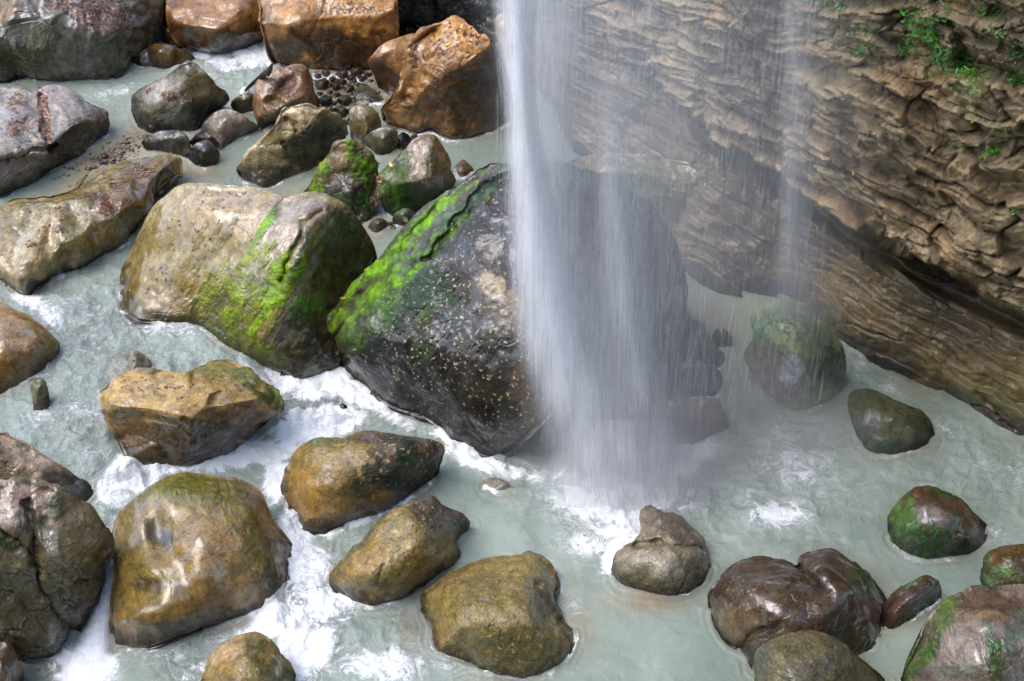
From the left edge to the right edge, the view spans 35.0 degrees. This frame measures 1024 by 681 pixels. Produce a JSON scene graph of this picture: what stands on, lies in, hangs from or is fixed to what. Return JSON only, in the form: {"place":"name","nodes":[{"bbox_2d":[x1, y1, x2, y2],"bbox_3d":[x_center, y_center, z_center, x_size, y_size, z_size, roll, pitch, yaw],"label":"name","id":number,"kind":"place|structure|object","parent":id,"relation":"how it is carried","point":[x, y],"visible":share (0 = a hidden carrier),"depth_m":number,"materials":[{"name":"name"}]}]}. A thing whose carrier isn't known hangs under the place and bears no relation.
{"place":"outdoors","nodes":[
{"label":"outdoors","id":0,"kind":"place"},
{"bbox_2d":[48,69,395,229],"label":"gravel","id":1,"kind":"structure","parent":0,"point":[120,154],"depth_m":23.91,"materials":[{"name":"gravel"}]},
{"bbox_2d":[315,79,329,89],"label":"pebble","id":2,"kind":"object","parent":1,"relation":"on","point":[321,84],"visible":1,"depth_m":25.07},
{"bbox_2d":[319,95,332,105],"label":"pebble","id":3,"kind":"object","parent":1,"relation":"on","point":[326,100],"visible":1,"depth_m":24.71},
{"bbox_2d":[322,69,329,76],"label":"pebble","id":4,"kind":"object","parent":1,"relation":"on","point":[325,72],"visible":1,"depth_m":25.35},
{"bbox_2d":[330,82,339,90],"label":"pebble","id":5,"kind":"object","parent":1,"relation":"on","point":[335,86],"visible":1,"depth_m":25.06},
{"bbox_2d":[334,105,347,117],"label":"pebble","id":6,"kind":"object","parent":1,"relation":"on","point":[341,110],"visible":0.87,"depth_m":24.53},
{"bbox_2d":[337,78,346,85],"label":"pebble","id":7,"kind":"object","parent":1,"relation":"on","point":[342,81],"visible":1,"depth_m":25.20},
{"bbox_2d":[336,70,348,78],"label":"pebble","id":8,"kind":"object","parent":1,"relation":"on","point":[342,74],"visible":1,"depth_m":25.32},
{"bbox_2d":[337,95,351,105],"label":"pebble","id":9,"kind":"object","parent":1,"relation":"on","point":[344,100],"visible":0.98,"depth_m":24.74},
{"bbox_2d":[343,85,353,92],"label":"pebble","id":10,"kind":"object","parent":1,"relation":"on","point":[348,88],"visible":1,"depth_m":25.02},
{"bbox_2d":[347,74,355,79],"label":"pebble","id":11,"kind":"object","parent":1,"relation":"on","point":[351,77],"visible":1,"depth_m":25.27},
{"bbox_2d":[350,66,363,76],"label":"pebble","id":12,"kind":"object","parent":1,"relation":"on","point":[356,71],"visible":1,"depth_m":25.38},
{"bbox_2d":[358,76,366,81],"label":"pebble","id":13,"kind":"object","parent":1,"relation":"on","point":[362,78],"visible":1,"depth_m":25.27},
{"bbox_2d":[355,85,382,102],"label":"river stone","id":14,"kind":"object","parent":1,"relation":"on","point":[368,94],"visible":0.92,"depth_m":24.94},
{"bbox_2d":[240,86,247,93],"bbox_3d":[-4.105,-3.848,24.958,0.111,0.050,0.213,12,41,14],"label":"white scrap","id":15,"kind":"object","parent":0,"point":[242,91],"visible":0.7,"depth_m":24.93,"materials":[{"name":"plastic"}]},
{"bbox_2d":[245,362,283,398],"bbox_3d":[-3.175,0.478,20.716,0.429,0.420,0.828,-28,48,-29],"label":"water foam","id":16,"kind":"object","parent":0,"point":[261,377],"depth_m":20.72,"materials":[{"name":"liquid"}]},
{"bbox_2d":[372,162,387,219],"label":"leaf litter","id":17,"kind":"object","parent":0,"point":[376,197],"visible":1,"depth_m":22.63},
{"bbox_2d":[0,38,1023,680],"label":"water","id":18,"kind":"structure","parent":0,"point":[764,474],"depth_m":19.60,"materials":[{"name":"liquid"}]},
{"bbox_2d":[0,642,23,680],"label":"boulder","id":19,"kind":"object","parent":18,"relation":"on","point":[11,668],"visible":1,"depth_m":17.74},
{"bbox_2d":[0,301,59,393],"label":"boulder","id":20,"kind":"object","parent":18,"relation":"on","point":[29,346],"visible":1,"depth_m":20.14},
{"bbox_2d":[29,377,49,410],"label":"river stone","id":21,"kind":"object","parent":18,"relation":"on","point":[39,392],"visible":1,"depth_m":19.75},
{"bbox_2d":[0,432,93,501],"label":"boulder","id":22,"kind":"object","parent":18,"relation":"on","point":[20,457],"visible":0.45,"depth_m":18.78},
{"bbox_2d":[0,84,109,196],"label":"boulder","id":23,"kind":"object","parent":18,"relation":"on","point":[79,124],"visible":0.99,"depth_m":23.40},
{"bbox_2d":[4,87,53,150],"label":"leaf litter","id":24,"kind":"object","parent":23,"relation":"on","point":[43,112],"visible":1,"depth_m":23.38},
{"bbox_2d":[53,661,57,671],"bbox_3d":[-5.107,3.639,18.152,0.040,0.050,0.120,-14,42,-16],"label":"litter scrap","id":25,"kind":"object","parent":18,"relation":"on","point":[55,666],"visible":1,"depth_m":18.13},
{"bbox_2d":[0,475,115,661],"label":"boulder","id":26,"kind":"object","parent":18,"relation":"in","point":[57,551],"visible":1,"depth_m":17.56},
{"bbox_2d":[0,0,166,82],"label":"boulder","id":27,"kind":"object","parent":18,"relation":"on","point":[38,42],"visible":0.98,"depth_m":24.87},
{"bbox_2d":[36,0,143,34],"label":"leaf litter","id":28,"kind":"object","parent":27,"relation":"on","point":[86,10],"visible":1,"depth_m":24.67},
{"bbox_2d":[63,562,112,680],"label":"foam","id":29,"kind":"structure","parent":18,"relation":"on","point":[87,655],"depth_m":18.18,"materials":[{"name":"liquid"}]},
{"bbox_2d":[0,153,182,295],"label":"boulder","id":30,"kind":"object","parent":18,"relation":"on","point":[29,270],"visible":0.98,"depth_m":21.85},
{"bbox_2d":[6,163,154,247],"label":"leaf litter","id":31,"kind":"object","parent":30,"relation":"on","point":[106,205],"visible":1,"depth_m":21.91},
{"bbox_2d":[122,350,151,368],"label":"river stone","id":32,"kind":"object","parent":18,"relation":"on","point":[139,359],"visible":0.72,"depth_m":20.45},
{"bbox_2d":[132,43,194,67],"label":"river stone","id":33,"kind":"object","parent":18,"relation":"on","point":[160,55],"visible":0.88,"depth_m":25.53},
{"bbox_2d":[141,130,190,157],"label":"river stone","id":34,"kind":"object","parent":18,"relation":"on","point":[177,142],"visible":0.94,"depth_m":23.73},
{"bbox_2d":[161,26,175,44],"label":"river stone","id":35,"kind":"object","parent":18,"relation":"on","point":[166,37],"visible":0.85,"depth_m":25.89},
{"bbox_2d":[131,60,228,132],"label":"boulder","id":36,"kind":"object","parent":18,"relation":"on","point":[152,111],"visible":0.99,"depth_m":24.03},
{"bbox_2d":[145,85,191,102],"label":"leaf litter","id":37,"kind":"object","parent":36,"relation":"on","point":[173,95],"visible":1,"depth_m":23.93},
{"bbox_2d":[100,359,284,465],"bbox_3d":[-3.958,0.979,19.904,1.935,1.720,1.604,-28,48,-30],"label":"boulder","id":38,"kind":"object","parent":18,"relation":"on","point":[211,416],"visible":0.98,"depth_m":19.28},
{"bbox_2d":[121,376,254,399],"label":"leaf litter","id":39,"kind":"object","parent":38,"relation":"on","point":[174,387],"visible":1,"depth_m":19.25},
{"bbox_2d":[109,472,291,649],"bbox_3d":[-3.546,2.697,18.714,2.048,2.038,2.069,0,40,0],"label":"boulder","id":40,"kind":"object","parent":18,"relation":"on","point":[157,600],"visible":1,"depth_m":18.07,"materials":[{"name":"stone"}]},
{"bbox_2d":[9,479,250,582],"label":"leaf litter","id":41,"kind":"object","parent":40,"relation":"on","point":[152,548],"visible":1,"depth_m":17.77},
{"bbox_2d":[188,139,219,166],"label":"river stone","id":42,"kind":"object","parent":18,"relation":"on","point":[204,153],"visible":0.99,"depth_m":23.55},
{"bbox_2d":[190,132,218,146],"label":"river stone","id":43,"kind":"object","parent":18,"relation":"on","point":[198,136],"visible":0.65,"depth_m":23.73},
{"bbox_2d":[166,0,262,53],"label":"boulder","id":44,"kind":"object","parent":18,"relation":"on","point":[217,26],"visible":0.96,"depth_m":25.49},
{"bbox_2d":[201,109,258,148],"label":"river stone","id":45,"kind":"object","parent":18,"relation":"on","point":[224,127],"visible":0.97,"depth_m":23.96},
{"bbox_2d":[231,92,252,112],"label":"river stone","id":46,"kind":"object","parent":18,"relation":"on","point":[242,103],"visible":0.89,"depth_m":24.54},
{"bbox_2d":[120,182,376,378],"bbox_3d":[-3.540,-0.761,21.525,3.517,2.820,2.330,8,41,9],"label":"boulder","id":47,"kind":"object","parent":18,"relation":"on","point":[318,249],"visible":0.96,"depth_m":20.72,"materials":[{"name":"stone"}]},
{"bbox_2d":[129,190,290,297],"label":"leaf litter","id":48,"kind":"object","parent":47,"relation":"on","point":[191,242],"visible":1,"depth_m":20.98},
{"bbox_2d":[201,631,295,680],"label":"boulder","id":49,"kind":"object","parent":18,"relation":"on","point":[254,656],"visible":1,"depth_m":17.24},
{"bbox_2d":[252,64,319,131],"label":"boulder","id":50,"kind":"object","parent":18,"relation":"on","point":[301,86],"visible":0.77,"depth_m":23.99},
{"bbox_2d":[244,63,272,91],"bbox_3d":[-3.689,-3.890,23.921,0.156,0.836,0.860,-30,48,-31],"label":"driftwood stick","id":51,"kind":"object","parent":50,"relation":"on","point":[267,71],"visible":1,"depth_m":23.90,"materials":[{"name":"grey wood"}]},
{"bbox_2d":[263,65,303,111],"bbox_3d":[-3.379,-3.708,23.968,0.394,0.488,0.667,17,43,20],"label":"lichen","id":52,"kind":"object","parent":50,"relation":"on","point":[283,85],"visible":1,"depth_m":23.96},
{"bbox_2d":[236,103,347,187],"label":"boulder","id":53,"kind":"object","parent":18,"relation":"on","point":[296,139],"visible":0.93,"depth_m":23.10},
{"bbox_2d":[257,0,399,71],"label":"boulder","id":54,"kind":"object","parent":18,"relation":"on","point":[292,32],"visible":0.9,"depth_m":25.09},
{"bbox_2d":[300,0,385,17],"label":"leaf litter","id":55,"kind":"object","parent":54,"relation":"on","point":[349,9],"visible":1,"depth_m":24.92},
{"bbox_2d":[303,139,378,223],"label":"boulder","id":56,"kind":"object","parent":18,"relation":"on","point":[346,170],"visible":0.84,"depth_m":22.55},
{"bbox_2d":[339,403,346,408],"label":"river stone","id":57,"kind":"object","parent":18,"relation":"on","point":[342,405],"visible":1,"depth_m":20.55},
{"bbox_2d":[280,430,444,534],"bbox_3d":[-1.899,1.665,19.575,1.827,1.451,1.331,-30,48,-31],"label":"boulder","id":58,"kind":"object","parent":18,"relation":"on","point":[328,484],"visible":1,"depth_m":19.01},
{"bbox_2d":[349,104,380,142],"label":"river stone","id":59,"kind":"object","parent":18,"relation":"on","point":[365,120],"visible":0.89,"depth_m":23.95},
{"bbox_2d":[368,217,387,232],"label":"river stone","id":60,"kind":"object","parent":18,"relation":"on","point":[375,225],"visible":1,"depth_m":22.64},
{"bbox_2d":[362,126,397,154],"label":"river stone","id":61,"kind":"object","parent":18,"relation":"on","point":[381,141],"visible":0.97,"depth_m":23.75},
{"bbox_2d":[368,33,414,94],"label":"boulder","id":62,"kind":"object","parent":18,"relation":"on","point":[385,62],"visible":0.66,"depth_m":24.73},
{"bbox_2d":[329,495,469,605],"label":"boulder","id":63,"kind":"object","parent":18,"relation":"on","point":[407,549],"visible":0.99,"depth_m":18.13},
{"bbox_2d":[392,208,414,225],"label":"river stone","id":64,"kind":"object","parent":18,"relation":"on","point":[407,213],"visible":0.79,"depth_m":22.67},
{"bbox_2d":[397,132,410,149],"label":"river stone","id":65,"kind":"object","parent":18,"relation":"on","point":[404,139],"visible":0.92,"depth_m":23.91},
{"bbox_2d":[399,25,415,36],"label":"river stone","id":66,"kind":"object","parent":18,"relation":"on","point":[405,30],"visible":0.53,"depth_m":26.22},
{"bbox_2d":[377,134,455,215],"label":"boulder","id":67,"kind":"object","parent":18,"relation":"on","point":[416,178],"visible":0.96,"depth_m":22.58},
{"bbox_2d":[381,15,512,140],"bbox_3d":[-0.962,-3.873,24.274,2.036,2.105,1.366,0,40,0],"label":"boulder","id":68,"kind":"object","parent":18,"relation":"on","point":[461,91],"visible":1,"depth_m":23.87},
{"bbox_2d":[410,22,483,72],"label":"leaf litter","id":69,"kind":"object","parent":68,"relation":"on","point":[476,42],"visible":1,"depth_m":23.52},
{"bbox_2d":[452,160,472,176],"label":"river stone","id":70,"kind":"object","parent":18,"relation":"on","point":[463,168],"visible":0.95,"depth_m":23.52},
{"bbox_2d":[397,0,553,60],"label":"rock outcrop","id":71,"kind":"object","parent":18,"relation":"on","point":[418,14],"visible":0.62,"depth_m":25.87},
{"bbox_2d":[494,13,536,73],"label":"boulder","id":72,"kind":"object","parent":71,"relation":"on","point":[501,25],"visible":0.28,"depth_m":25.44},
{"bbox_2d":[420,551,574,677],"bbox_3d":[-0.145,3.159,18.127,1.641,1.677,1.725,-9,41,-11],"label":"boulder","id":73,"kind":"object","parent":18,"relation":"on","point":[501,615],"visible":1,"depth_m":17.54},
{"bbox_2d":[483,478,514,489],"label":"river stone","id":74,"kind":"object","parent":18,"relation":"on","point":[499,484],"visible":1,"depth_m":19.62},
{"bbox_2d":[325,160,690,457],"bbox_3d":[0.252,-0.406,21.123,4.091,4.107,4.157,25,46,26],"label":"boulder","id":75,"kind":"object","parent":18,"relation":"on","point":[427,319],"visible":0.74,"depth_m":19.89,"materials":[{"name":"stone"}]},
{"bbox_2d":[503,0,677,500],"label":"waterfall","id":76,"kind":"structure","parent":18,"relation":"on","point":[573,385],"depth_m":18.05,"materials":[{"name":"liquid"}]},
{"bbox_2d":[565,151,711,230],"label":"boulder","id":77,"kind":"object","parent":18,"relation":"in","point":[647,177],"visible":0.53,"depth_m":22.60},
{"bbox_2d":[611,505,710,595],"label":"boulder","id":78,"kind":"object","parent":18,"relation":"on","point":[664,553],"visible":1,"depth_m":18.39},
{"bbox_2d":[647,398,728,444],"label":"river stone","id":79,"kind":"object","parent":18,"relation":"on","point":[683,424],"visible":0.88,"depth_m":20.26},
{"bbox_2d":[672,361,722,396],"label":"river stone","id":80,"kind":"object","parent":18,"relation":"on","point":[696,379],"visible":0.99,"depth_m":20.85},
{"bbox_2d":[679,319,725,367],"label":"river stone","id":81,"kind":"object","parent":18,"relation":"on","point":[696,342],"visible":0.84,"depth_m":21.37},
{"bbox_2d":[712,327,731,346],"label":"river stone","id":82,"kind":"object","parent":18,"relation":"on","point":[722,337],"visible":1,"depth_m":21.59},
{"bbox_2d":[743,298,846,409],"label":"boulder","id":83,"kind":"object","parent":18,"relation":"on","point":[790,372],"visible":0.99,"depth_m":20.32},
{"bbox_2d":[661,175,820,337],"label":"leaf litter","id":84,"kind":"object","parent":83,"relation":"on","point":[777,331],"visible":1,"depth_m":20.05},
{"bbox_2d":[707,548,886,670],"bbox_3d":[3.215,3.081,18.148,1.993,1.733,1.528,-9,41,-11],"label":"boulder","id":85,"kind":"object","parent":18,"relation":"on","point":[755,603],"visible":0.87,"depth_m":17.55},
{"bbox_2d":[754,630,884,680],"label":"boulder","id":86,"kind":"object","parent":18,"relation":"on","point":[810,655],"visible":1,"depth_m":16.74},
{"bbox_2d":[847,388,934,454],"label":"boulder","id":87,"kind":"object","parent":18,"relation":"on","point":[883,423],"visible":0.99,"depth_m":20.09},
{"bbox_2d":[882,575,941,629],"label":"river stone","id":88,"kind":"object","parent":18,"relation":"on","point":[908,602],"visible":0.98,"depth_m":17.98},
{"bbox_2d":[887,485,987,558],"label":"boulder","id":89,"kind":"object","parent":18,"relation":"on","point":[927,521],"visible":1,"depth_m":18.71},
{"bbox_2d":[900,584,1023,680],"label":"boulder","id":90,"kind":"object","parent":18,"relation":"in","point":[973,633],"visible":1,"depth_m":16.63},
{"bbox_2d":[980,544,1023,586],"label":"boulder","id":91,"kind":"object","parent":18,"relation":"on","point":[1003,565],"visible":0.77,"depth_m":18.27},
{"bbox_2d":[571,6,822,440],"bbox_3d":[1.919,-1.350,17.994,4.196,6.892,1.903,0,40,0],"label":"spray","id":92,"kind":"object","parent":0,"point":[686,205],"visible":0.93,"depth_m":17.99,"materials":[{"name":"liquid"}]},
{"bbox_2d":[480,0,1023,435],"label":"cliff","id":93,"kind":"structure","parent":0,"point":[884,118],"depth_m":20.43,"materials":[{"name":"stone"}]},
{"bbox_2d":[807,0,827,7],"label":"leafy plant","id":94,"kind":"object","parent":93,"relation":"on","point":[818,3],"visible":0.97,"depth_m":18.58,"materials":[{"name":"green plant"}]},
{"bbox_2d":[822,0,844,20],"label":"leafy plant","id":95,"kind":"object","parent":93,"relation":"on","point":[838,9],"visible":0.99,"depth_m":17.94,"materials":[{"name":"green plant"}]},
{"bbox_2d":[837,23,855,35],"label":"leafy plant","id":96,"kind":"object","parent":93,"relation":"on","point":[847,34],"visible":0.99,"depth_m":17.95,"materials":[{"name":"green plant"}]},
{"bbox_2d":[850,47,874,61],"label":"leafy plant","id":97,"kind":"object","parent":93,"relation":"on","point":[871,56],"visible":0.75,"depth_m":18.13,"materials":[{"name":"green plant"}]},
{"bbox_2d":[856,29,875,53],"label":"leafy plant","id":98,"kind":"object","parent":93,"relation":"on","point":[863,46],"visible":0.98,"depth_m":17.60,"materials":[{"name":"green plant"}]},
{"bbox_2d":[861,26,882,34],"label":"leafy plant","id":99,"kind":"object","parent":93,"relation":"on","point":[867,29],"visible":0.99,"depth_m":17.51,"materials":[{"name":"green plant"}]},
{"bbox_2d":[896,43,910,58],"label":"leafy plant","id":100,"kind":"object","parent":93,"relation":"on","point":[901,53],"visible":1,"depth_m":17.55,"materials":[{"name":"green plant"}]},
{"bbox_2d":[897,34,918,53],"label":"leafy plant","id":101,"kind":"object","parent":93,"relation":"on","point":[911,47],"visible":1,"depth_m":17.36,"materials":[{"name":"green plant"}]},
{"bbox_2d":[830,159,993,316],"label":"leaf litter","id":102,"kind":"object","parent":93,"relation":"on","point":[841,167],"visible":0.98,"depth_m":19.77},
{"bbox_2d":[898,3,931,35],"bbox_3d":[4.181,-3.338,16.839,0.325,0.496,0.650,0,40,0],"label":"leafy plant","id":103,"kind":"object","parent":93,"relation":"on","point":[910,21],"visible":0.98,"depth_m":16.93,"materials":[{"name":"green plant"}]},
{"bbox_2d":[914,25,940,48],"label":"leafy plant","id":104,"kind":"object","parent":93,"relation":"on","point":[934,36],"visible":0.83,"depth_m":16.90,"materials":[{"name":"green plant"}]},
{"bbox_2d":[918,12,951,33],"bbox_3d":[4.342,-3.229,16.542,0.376,0.389,0.337,-32,50,-33],"label":"leafy plant","id":105,"kind":"object","parent":93,"relation":"on","point":[944,20],"visible":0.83,"depth_m":16.55,"materials":[{"name":"green plant"}]},
{"bbox_2d":[928,57,955,80],"bbox_3d":[4.561,-2.879,17.202,0.187,0.392,0.568,-4,40,-5],"label":"leafy plant","id":106,"kind":"object","parent":93,"relation":"on","point":[938,64],"visible":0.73,"depth_m":17.21,"materials":[{"name":"green plant"}]},
{"bbox_2d":[934,0,950,17],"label":"leafy plant","id":107,"kind":"object","parent":93,"relation":"on","point":[946,8],"visible":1,"depth_m":16.27,"materials":[{"name":"green plant"}]},
{"bbox_2d":[926,35,967,65],"bbox_3d":[4.469,-2.989,16.885,0.391,0.652,0.536,-17,43,-19],"label":"leafy plant","id":108,"kind":"object","parent":93,"relation":"attached to","point":[937,54],"visible":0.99,"depth_m":16.85,"materials":[{"name":"green plant"}]},
{"bbox_2d":[949,84,960,98],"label":"leafy plant","id":109,"kind":"object","parent":93,"relation":"on","point":[952,88],"visible":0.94,"depth_m":17.22,"materials":[{"name":"green plant"}]},
{"bbox_2d":[939,48,974,69],"bbox_3d":[4.667,-2.951,16.997,0.482,0.359,0.269,-26,46,-27],"label":"leafy plant","id":110,"kind":"object","parent":93,"relation":"on","point":[963,58],"visible":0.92,"depth_m":16.96,"materials":[{"name":"green plant"}]},
{"bbox_2d":[948,57,984,88],"bbox_3d":[4.720,-2.767,16.844,0.356,0.288,0.366,0,40,0],"label":"leafy plant","id":111,"kind":"object","parent":93,"relation":"on","point":[967,70],"visible":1,"depth_m":16.81,"materials":[{"name":"green plant"}]},
{"bbox_2d":[962,74,994,94],"bbox_3d":[4.772,-2.599,16.596,0.338,0.224,0.250,0,40,0],"label":"leafy plant","id":112,"kind":"object","parent":93,"relation":"on","point":[971,90],"visible":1,"depth_m":16.61,"materials":[{"name":"green plant"}]},
{"bbox_2d":[971,3,1004,22],"bbox_3d":[4.692,-3.219,15.896,0.241,0.247,0.375,-29,48,-30],"label":"leafy plant","id":113,"kind":"object","parent":93,"relation":"on","point":[990,11],"visible":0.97,"depth_m":15.91,"materials":[{"name":"green plant"}]},
{"bbox_2d":[977,142,1002,158],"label":"leafy plant","id":114,"kind":"object","parent":93,"relation":"on","point":[990,150],"visible":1,"depth_m":17.59,"materials":[{"name":"green plant"}]},
{"bbox_2d":[987,25,1006,44],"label":"leafy plant","id":115,"kind":"object","parent":93,"relation":"on","point":[991,28],"visible":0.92,"depth_m":15.74,"materials":[{"name":"green plant"}]},
{"bbox_2d":[1003,45,1023,66],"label":"leafy plant","id":116,"kind":"object","parent":93,"relation":"on","point":[1015,52],"visible":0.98,"depth_m":15.93,"materials":[{"name":"green plant"}]},
{"bbox_2d":[1005,70,1023,87],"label":"leafy plant","id":117,"kind":"object","parent":93,"relation":"on","point":[1012,79],"visible":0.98,"depth_m":16.34,"materials":[{"name":"green plant"}]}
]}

